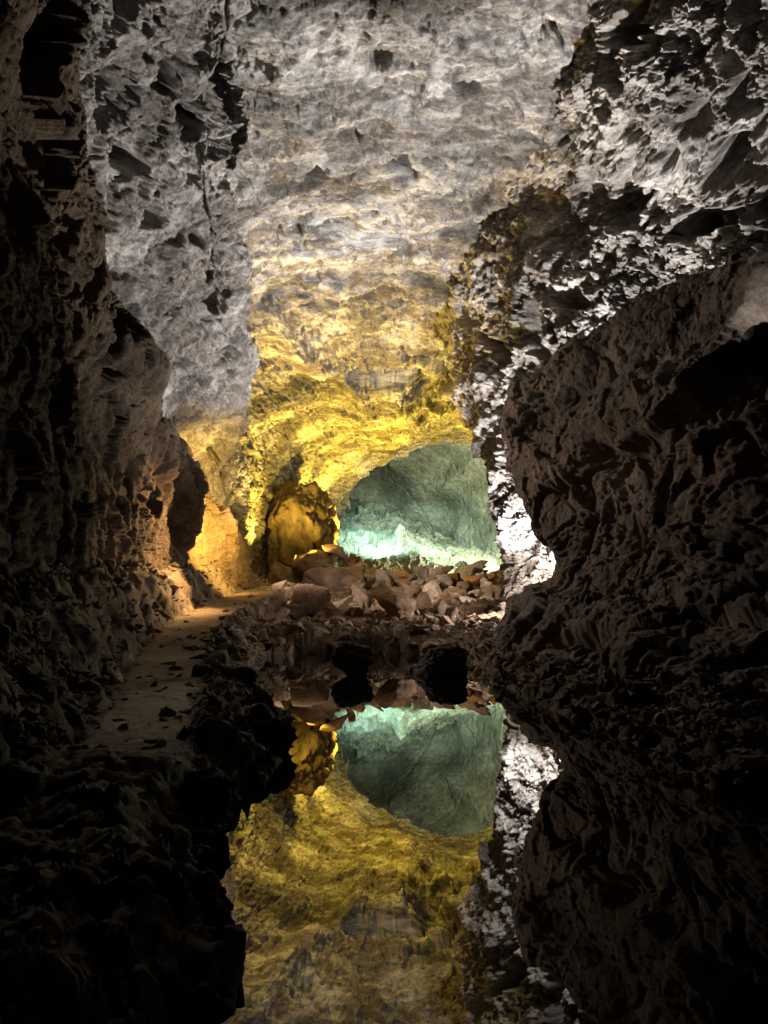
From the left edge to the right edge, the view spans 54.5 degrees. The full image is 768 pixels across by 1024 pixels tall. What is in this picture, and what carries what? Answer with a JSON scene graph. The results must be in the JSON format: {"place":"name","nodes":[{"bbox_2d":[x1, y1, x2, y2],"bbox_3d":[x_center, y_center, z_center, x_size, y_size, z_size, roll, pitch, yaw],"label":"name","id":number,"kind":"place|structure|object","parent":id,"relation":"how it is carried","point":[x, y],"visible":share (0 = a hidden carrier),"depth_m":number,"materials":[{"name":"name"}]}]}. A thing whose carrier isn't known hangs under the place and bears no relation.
{"place":"outdoors","nodes":[
{"label":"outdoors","id":0,"kind":"place"},
{"bbox_2d":[0,0,251,589],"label":"shadowed rock wall","id":1,"kind":"structure","parent":0,"point":[98,459],"depth_m":3.94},
{"bbox_2d":[76,0,259,506],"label":"pitted rock rib","id":2,"kind":"object","parent":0,"point":[161,129],"visible":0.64,"depth_m":7.09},
{"bbox_2d":[81,584,288,748],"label":"path","id":3,"kind":"structure","parent":0,"point":[147,703],"depth_m":2.62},
{"bbox_2d":[158,706,176,715],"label":"stone","id":4,"kind":"object","parent":3,"relation":"on","point":[166,711],"visible":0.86,"depth_m":1.65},
{"bbox_2d":[180,726,194,735],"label":"stone","id":5,"kind":"object","parent":3,"relation":"on","point":[190,730],"visible":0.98,"depth_m":1.39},
{"bbox_2d":[189,653,210,658],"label":"boulder","id":6,"kind":"object","parent":3,"relation":"on","point":[200,656],"visible":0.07,"depth_m":3.56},
{"bbox_2d":[263,480,339,583],"bbox_3d":[-2.138,0.602,18.945,1.980,2.806,2.848,0,-8,0],"label":"rounded rock outcrop","id":7,"kind":"object","parent":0,"point":[302,518],"visible":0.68,"depth_m":17.91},
{"bbox_2d":[0,556,767,1023],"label":"cave floor","id":8,"kind":"structure","parent":0,"point":[112,910],"depth_m":1.06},
{"bbox_2d":[143,738,164,743],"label":"stone","id":9,"kind":"object","parent":8,"relation":"on","point":[151,740],"visible":0.58,"depth_m":1.29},
{"bbox_2d":[154,739,166,747],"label":"stone","id":10,"kind":"object","parent":8,"relation":"on","point":[159,743],"visible":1,"depth_m":1.25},
{"bbox_2d":[175,725,186,738],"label":"stone","id":11,"kind":"object","parent":8,"relation":"on","point":[182,733],"visible":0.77,"depth_m":1.35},
{"bbox_2d":[184,645,199,649],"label":"stone","id":12,"kind":"object","parent":8,"relation":"on","point":[192,646],"visible":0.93,"depth_m":4.06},
{"bbox_2d":[215,702,222,708],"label":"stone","id":13,"kind":"object","parent":8,"relation":"on","point":[218,704],"visible":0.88,"depth_m":1.70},
{"bbox_2d":[215,637,228,644],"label":"stone","id":14,"kind":"object","parent":8,"relation":"on","point":[222,639],"visible":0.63,"depth_m":4.50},
{"bbox_2d":[191,664,258,687],"bbox_3d":[-0.621,0.683,2.878,0.268,0.187,0.233,6,-10,-35],"label":"boulder","id":15,"kind":"object","parent":8,"relation":"on","point":[248,675],"visible":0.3,"depth_m":2.85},
{"bbox_2d":[226,630,238,641],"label":"stone","id":16,"kind":"object","parent":8,"relation":"on","point":[230,634],"visible":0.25,"depth_m":5.35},
{"bbox_2d":[249,635,257,641],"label":"stone","id":17,"kind":"object","parent":8,"relation":"on","point":[252,638],"visible":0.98,"depth_m":6.46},
{"bbox_2d":[239,703,297,751],"bbox_3d":[-0.305,0.526,1.733,0.176,0.158,0.167,7,-11,-41],"label":"boulder","id":18,"kind":"object","parent":8,"relation":"on","point":[271,729],"visible":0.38,"depth_m":1.70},
{"bbox_2d":[262,638,274,644],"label":"stone","id":19,"kind":"object","parent":8,"relation":"on","point":[270,641],"visible":0.84,"depth_m":6.76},
{"bbox_2d":[270,580,286,593],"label":"boulder","id":20,"kind":"object","parent":8,"relation":"on","point":[275,586],"visible":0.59,"depth_m":10.62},
{"bbox_2d":[270,617,290,622],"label":"boulder","id":21,"kind":"object","parent":8,"relation":"on","point":[281,620],"visible":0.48,"depth_m":8.42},
{"bbox_2d":[268,562,294,583],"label":"boulder","id":22,"kind":"object","parent":8,"relation":"on","point":[279,572],"visible":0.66,"depth_m":14.97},
{"bbox_2d":[273,607,289,617],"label":"stone","id":23,"kind":"object","parent":8,"relation":"on","point":[282,612],"visible":0.77,"depth_m":9.14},
{"bbox_2d":[275,588,292,605],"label":"boulder","id":24,"kind":"object","parent":8,"relation":"on","point":[284,596],"visible":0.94,"depth_m":10.18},
{"bbox_2d":[286,621,304,634],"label":"boulder","id":25,"kind":"object","parent":8,"relation":"on","point":[294,627],"visible":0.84,"depth_m":7.53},
{"bbox_2d":[286,603,311,618],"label":"boulder","id":26,"kind":"object","parent":8,"relation":"on","point":[297,611],"visible":0.69,"depth_m":9.54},
{"bbox_2d":[291,583,330,617],"bbox_3d":[-0.994,1.220,10.020,0.536,0.524,0.376,0,-8,0],"label":"boulder","id":27,"kind":"object","parent":8,"relation":"on","point":[316,598],"visible":0.62,"depth_m":9.90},
{"bbox_2d":[291,552,333,576],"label":"boulder","id":28,"kind":"object","parent":8,"relation":"on","point":[301,564],"visible":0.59,"depth_m":15.43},
{"bbox_2d":[307,549,321,553],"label":"boulder","id":29,"kind":"object","parent":28,"relation":"on","point":[316,551],"visible":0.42,"depth_m":16.17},
{"bbox_2d":[322,544,350,561],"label":"boulder","id":30,"kind":"object","parent":28,"relation":"on","point":[336,550],"visible":1,"depth_m":15.84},
{"bbox_2d":[326,602,340,614],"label":"boulder","id":31,"kind":"object","parent":8,"relation":"on","point":[331,608],"visible":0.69,"depth_m":9.80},
{"bbox_2d":[302,566,365,592],"bbox_3d":[-0.938,1.429,15.063,1.539,0.742,0.762,4,-9,-24],"label":"boulder","id":32,"kind":"object","parent":8,"relation":"on","point":[335,579],"visible":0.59,"depth_m":14.72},
{"bbox_2d":[329,616,345,623],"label":"boulder","id":33,"kind":"object","parent":8,"relation":"on","point":[337,618],"visible":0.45,"depth_m":8.33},
{"bbox_2d":[333,595,353,610],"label":"boulder","id":34,"kind":"object","parent":8,"relation":"on","point":[342,604],"visible":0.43,"depth_m":10.58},
{"bbox_2d":[336,631,350,640],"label":"stone","id":35,"kind":"object","parent":8,"relation":"on","point":[345,635],"visible":0.98,"depth_m":7.46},
{"bbox_2d":[342,607,352,615],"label":"boulder","id":36,"kind":"object","parent":8,"relation":"on","point":[347,612],"visible":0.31,"depth_m":9.51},
{"bbox_2d":[349,627,359,635],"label":"stone","id":37,"kind":"object","parent":8,"relation":"on","point":[354,630],"visible":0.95,"depth_m":7.58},
{"bbox_2d":[350,607,360,617],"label":"boulder","id":38,"kind":"object","parent":8,"relation":"on","point":[354,614],"visible":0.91,"depth_m":9.44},
{"bbox_2d":[346,583,366,594],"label":"boulder","id":39,"kind":"object","parent":8,"relation":"on","point":[363,585],"visible":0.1,"depth_m":13.55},
{"bbox_2d":[351,562,365,566],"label":"boulder","id":40,"kind":"object","parent":8,"relation":"on","point":[360,564],"visible":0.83,"depth_m":16.02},
{"bbox_2d":[347,553,356,566],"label":"boulder","id":41,"kind":"object","parent":40,"relation":"on","point":[352,557],"visible":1,"depth_m":15.92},
{"bbox_2d":[353,617,366,627],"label":"boulder","id":42,"kind":"object","parent":8,"relation":"on","point":[359,622],"visible":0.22,"depth_m":8.29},
{"bbox_2d":[352,583,368,606],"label":"boulder","id":43,"kind":"object","parent":8,"relation":"on","point":[360,594],"visible":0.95,"depth_m":11.15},
{"bbox_2d":[361,600,368,612],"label":"boulder","id":44,"kind":"object","parent":8,"relation":"on","point":[364,608],"visible":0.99,"depth_m":9.98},
{"bbox_2d":[364,570,375,581],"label":"boulder","id":45,"kind":"object","parent":8,"relation":"on","point":[369,575],"visible":0.64,"depth_m":15.36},
{"bbox_2d":[369,562,383,570],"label":"boulder","id":46,"kind":"object","parent":8,"relation":"on","point":[376,567],"visible":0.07,"depth_m":16.21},
{"bbox_2d":[372,580,385,589],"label":"boulder","id":47,"kind":"object","parent":8,"relation":"on","point":[377,584],"visible":0.79,"depth_m":14.04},
{"bbox_2d":[375,569,391,586],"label":"boulder","id":48,"kind":"object","parent":8,"relation":"on","point":[380,574],"visible":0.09,"depth_m":14.83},
{"bbox_2d":[8,558,767,865],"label":"gravel","id":49,"kind":"structure","parent":8,"relation":"on","point":[38,729],"depth_m":2.16,"materials":[{"name":"gravel"}]},
{"bbox_2d":[324,641,337,650],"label":"stone","id":50,"kind":"object","parent":49,"relation":"on","point":[331,644],"visible":0.72,"depth_m":7.35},
{"bbox_2d":[407,641,418,649],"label":"stone","id":51,"kind":"object","parent":49,"relation":"on","point":[412,645],"visible":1,"depth_m":7.13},
{"bbox_2d":[421,638,440,653],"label":"stone","id":52,"kind":"object","parent":49,"relation":"on","point":[429,643],"visible":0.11,"depth_m":6.78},
{"bbox_2d":[445,627,461,631],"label":"stone","id":53,"kind":"object","parent":49,"relation":"on","point":[452,629],"visible":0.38,"depth_m":7.74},
{"bbox_2d":[480,581,491,587],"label":"boulder","id":54,"kind":"object","parent":49,"relation":"on","point":[484,583],"visible":0.82,"depth_m":13.91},
{"bbox_2d":[675,715,687,724],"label":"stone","id":55,"kind":"object","parent":49,"relation":"on","point":[683,717],"visible":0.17,"depth_m":1.89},
{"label":"boulder","id":56,"kind":"object","parent":49,"relation":"on","visible":0},
{"bbox_2d":[487,571,494,581],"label":"boulder","id":57,"kind":"object","parent":56,"relation":"on","point":[490,576],"visible":0.67,"depth_m":14.83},
{"bbox_2d":[372,585,416,619],"bbox_3d":[0.197,1.175,9.266,0.582,0.541,0.438,4,-9,-27],"label":"boulder","id":58,"kind":"object","parent":8,"relation":"on","point":[398,604],"visible":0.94,"depth_m":9.17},
{"bbox_2d":[391,571,399,582],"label":"boulder","id":59,"kind":"object","parent":8,"relation":"on","point":[395,576],"visible":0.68,"depth_m":15.16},
{"bbox_2d":[393,586,404,591],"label":"boulder","id":60,"kind":"object","parent":8,"relation":"on","point":[401,589],"visible":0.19,"depth_m":13.33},
{"bbox_2d":[392,567,409,578],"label":"boulder","id":61,"kind":"object","parent":8,"relation":"on","point":[402,573],"visible":0.41,"depth_m":15.75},
{"bbox_2d":[390,620,411,626],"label":"stone","id":62,"kind":"object","parent":8,"relation":"on","point":[405,622],"visible":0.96,"depth_m":8.19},
{"bbox_2d":[396,579,410,586],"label":"boulder","id":63,"kind":"object","parent":8,"relation":"on","point":[407,581],"visible":0.61,"depth_m":13.92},
{"bbox_2d":[400,582,418,595],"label":"boulder","id":64,"kind":"object","parent":8,"relation":"on","point":[404,585],"visible":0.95,"depth_m":13.38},
{"bbox_2d":[404,587,416,597],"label":"boulder","id":65,"kind":"object","parent":8,"relation":"on","point":[409,592],"visible":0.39,"depth_m":12.79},
{"bbox_2d":[405,573,415,580],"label":"boulder","id":66,"kind":"object","parent":8,"relation":"on","point":[410,577],"visible":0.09,"depth_m":14.72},
{"bbox_2d":[404,623,429,632],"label":"stone","id":67,"kind":"object","parent":8,"relation":"on","point":[418,629],"visible":0.94,"depth_m":7.60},
{"bbox_2d":[410,580,424,589],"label":"boulder","id":68,"kind":"object","parent":8,"relation":"on","point":[420,582],"visible":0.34,"depth_m":14.74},
{"bbox_2d":[410,619,426,624],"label":"boulder","id":69,"kind":"object","parent":8,"relation":"on","point":[421,622],"visible":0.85,"depth_m":7.88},
{"bbox_2d":[413,566,427,579],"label":"boulder","id":70,"kind":"object","parent":8,"relation":"on","point":[424,569],"visible":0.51,"depth_m":15.53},
{"bbox_2d":[425,565,432,576],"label":"boulder","id":71,"kind":"object","parent":70,"relation":"on","point":[429,567],"visible":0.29,"depth_m":15.62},
{"bbox_2d":[418,570,429,578],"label":"boulder","id":72,"kind":"object","parent":71,"relation":"on","point":[422,575],"visible":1,"depth_m":15.45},
{"bbox_2d":[415,591,431,609],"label":"boulder","id":73,"kind":"object","parent":8,"relation":"on","point":[423,600],"visible":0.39,"depth_m":10.48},
{"bbox_2d":[423,614,433,621],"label":"stone","id":74,"kind":"object","parent":8,"relation":"on","point":[428,618],"visible":0.88,"depth_m":9.10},
{"bbox_2d":[420,579,440,588],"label":"boulder","id":75,"kind":"object","parent":8,"relation":"on","point":[436,581],"visible":0.38,"depth_m":13.97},
{"bbox_2d":[431,567,445,578],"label":"boulder","id":76,"kind":"object","parent":8,"relation":"on","point":[436,571],"visible":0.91,"depth_m":15.38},
{"bbox_2d":[432,599,450,615],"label":"boulder","id":77,"kind":"object","parent":8,"relation":"on","point":[441,607],"visible":0.48,"depth_m":9.57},
{"bbox_2d":[437,643,452,646],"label":"stone","id":78,"kind":"object","parent":8,"relation":"on","point":[445,644],"visible":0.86,"depth_m":6.51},
{"bbox_2d":[436,574,453,584],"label":"boulder","id":79,"kind":"object","parent":8,"relation":"on","point":[438,576],"visible":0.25,"depth_m":14.50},
{"bbox_2d":[439,576,453,589],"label":"boulder","id":80,"kind":"object","parent":8,"relation":"on","point":[446,582],"visible":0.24,"depth_m":14.14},
{"bbox_2d":[439,615,454,625],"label":"boulder","id":81,"kind":"object","parent":8,"relation":"on","point":[445,620],"visible":0.69,"depth_m":8.48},
{"bbox_2d":[443,565,453,573],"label":"boulder","id":82,"kind":"object","parent":8,"relation":"on","point":[447,569],"visible":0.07,"depth_m":15.76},
{"bbox_2d":[445,606,457,615],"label":"boulder","id":83,"kind":"object","parent":8,"relation":"on","point":[454,610],"visible":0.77,"depth_m":9.48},
{"bbox_2d":[443,586,461,598],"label":"boulder","id":84,"kind":"object","parent":8,"relation":"on","point":[445,591],"visible":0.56,"depth_m":12.91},
{"bbox_2d":[447,573,460,586],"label":"boulder","id":85,"kind":"object","parent":8,"relation":"on","point":[456,578],"visible":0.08,"depth_m":14.94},
{"bbox_2d":[447,590,462,600],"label":"boulder","id":86,"kind":"object","parent":8,"relation":"on","point":[452,595],"visible":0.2,"depth_m":12.55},
{"bbox_2d":[447,588,467,601],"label":"boulder","id":87,"kind":"object","parent":8,"relation":"on","point":[463,592],"visible":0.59,"depth_m":12.69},
{"bbox_2d":[459,596,477,603],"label":"boulder","id":88,"kind":"object","parent":8,"relation":"on","point":[463,598],"visible":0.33,"depth_m":11.87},
{"bbox_2d":[454,560,487,580],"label":"boulder","id":89,"kind":"object","parent":8,"relation":"on","point":[466,569],"visible":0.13,"depth_m":15.64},
{"bbox_2d":[471,567,487,575],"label":"boulder","id":90,"kind":"object","parent":89,"relation":"on","point":[475,570],"visible":0.44,"depth_m":15.46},
{"bbox_2d":[462,575,480,586],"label":"boulder","id":91,"kind":"object","parent":8,"relation":"on","point":[474,580],"visible":0.64,"depth_m":14.27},
{"bbox_2d":[467,589,480,598],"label":"boulder","id":92,"kind":"object","parent":8,"relation":"on","point":[474,594],"visible":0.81,"depth_m":12.95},
{"bbox_2d":[467,585,480,591],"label":"boulder","id":93,"kind":"object","parent":8,"relation":"on","point":[472,587],"visible":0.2,"depth_m":14.06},
{"bbox_2d":[456,580,469,588],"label":"boulder","id":94,"kind":"object","parent":93,"relation":"on","point":[465,584],"visible":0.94,"depth_m":13.98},
{"bbox_2d":[477,614,490,621],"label":"stone","id":95,"kind":"object","parent":8,"relation":"on","point":[482,616],"visible":0.55,"depth_m":8.65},
{"bbox_2d":[481,590,494,597],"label":"boulder","id":96,"kind":"object","parent":8,"relation":"on","point":[489,593],"visible":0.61,"depth_m":12.84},
{"bbox_2d":[482,603,494,611],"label":"boulder","id":97,"kind":"object","parent":8,"relation":"on","point":[486,607],"visible":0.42,"depth_m":10.82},
{"bbox_2d":[483,622,496,628],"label":"stone","id":98,"kind":"object","parent":8,"relation":"on","point":[488,625],"visible":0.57,"depth_m":7.58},
{"bbox_2d":[479,585,501,598],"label":"boulder","id":99,"kind":"object","parent":8,"relation":"on","point":[497,589],"visible":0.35,"depth_m":13.50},
{"bbox_2d":[489,616,497,622],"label":"stone","id":100,"kind":"object","parent":8,"relation":"on","point":[493,618],"visible":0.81,"depth_m":7.96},
{"bbox_2d":[487,612,500,617],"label":"stone","id":101,"kind":"object","parent":8,"relation":"on","point":[491,614],"visible":0.37,"depth_m":8.96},
{"bbox_2d":[514,656,527,667],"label":"stone","id":102,"kind":"object","parent":8,"relation":"on","point":[520,661],"visible":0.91,"depth_m":3.72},
{"bbox_2d":[521,649,537,661],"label":"stone","id":103,"kind":"object","parent":8,"relation":"on","point":[528,655],"visible":0.91,"depth_m":3.89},
{"bbox_2d":[563,663,576,670],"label":"stone","id":104,"kind":"object","parent":8,"relation":"on","point":[566,666],"visible":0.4,"depth_m":3.21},
{"bbox_2d":[565,687,576,693],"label":"stone","id":105,"kind":"object","parent":8,"relation":"on","point":[572,690],"visible":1,"depth_m":2.52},
{"bbox_2d":[570,695,593,703],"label":"stone","id":106,"kind":"object","parent":8,"relation":"on","point":[574,701],"visible":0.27,"depth_m":2.48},
{"bbox_2d":[592,701,613,709],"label":"stone","id":107,"kind":"object","parent":8,"relation":"on","point":[598,705],"visible":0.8,"depth_m":2.27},
{"bbox_2d":[601,668,611,681],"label":"stone","id":108,"kind":"object","parent":8,"relation":"on","point":[606,674],"visible":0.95,"depth_m":2.57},
{"bbox_2d":[643,708,662,723],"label":"stone","id":109,"kind":"object","parent":8,"relation":"on","point":[647,713],"visible":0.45,"depth_m":2.06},
{"bbox_2d":[701,691,712,698],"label":"stone","id":110,"kind":"object","parent":8,"relation":"on","point":[706,694],"visible":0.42,"depth_m":2.22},
{"bbox_2d":[210,0,598,578],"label":"cave ceiling","id":111,"kind":"structure","parent":0,"point":[381,150],"depth_m":10.26,"materials":[{"name":"stone"}]},
{"bbox_2d":[337,500,502,573],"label":"debris slope","id":112,"kind":"structure","parent":0,"point":[372,534],"depth_m":29.85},
{"bbox_2d":[346,441,500,554],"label":"chamber wall","id":113,"kind":"structure","parent":0,"point":[441,488],"depth_m":34.53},
{"bbox_2d":[182,652,767,1023],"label":"water","id":114,"kind":"structure","parent":0,"point":[399,842],"depth_m":0.92,"materials":[{"name":"liquid"}]},
{"bbox_2d":[331,641,374,675],"bbox_3d":[-0.176,0.858,4.293,0.241,0.228,0.202,-3,-9,21],"label":"boulder","id":115,"kind":"object","parent":114,"relation":"on","point":[350,658],"visible":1,"depth_m":4.24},
{"bbox_2d":[413,646,468,675],"bbox_3d":[0.324,0.873,4.287,0.317,0.206,0.285,0,-8,0],"label":"boulder","id":116,"kind":"object","parent":114,"relation":"on","point":[445,661],"visible":0.84,"depth_m":4.20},
{"bbox_2d":[443,0,767,615],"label":"pitted rock wall","id":117,"kind":"structure","parent":0,"point":[647,170],"depth_m":8.29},
{"bbox_2d":[546,546,554,560],"bbox_3d":[1.875,0.353,7.827,0.063,0.308,0.564,4,-9,-25],"label":"rock shard","id":118,"kind":"object","parent":117,"relation":"attached to","point":[550,555],"visible":0.15,"depth_m":7.97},
{"bbox_2d":[489,249,767,693],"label":"bulging rock wall","id":119,"kind":"structure","parent":0,"point":[634,430],"depth_m":4.39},
{"bbox_2d":[569,645,582,649],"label":"stone","id":120,"kind":"object","parent":119,"relation":"on","point":[576,647],"visible":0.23,"depth_m":3.75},
{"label":"boulder","id":121,"kind":"object","parent":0,"visible":0},
{"bbox_2d":[423,582,443,599],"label":"boulder","id":122,"kind":"object","parent":121,"relation":"on","point":[434,590],"visible":0.66,"depth_m":11.99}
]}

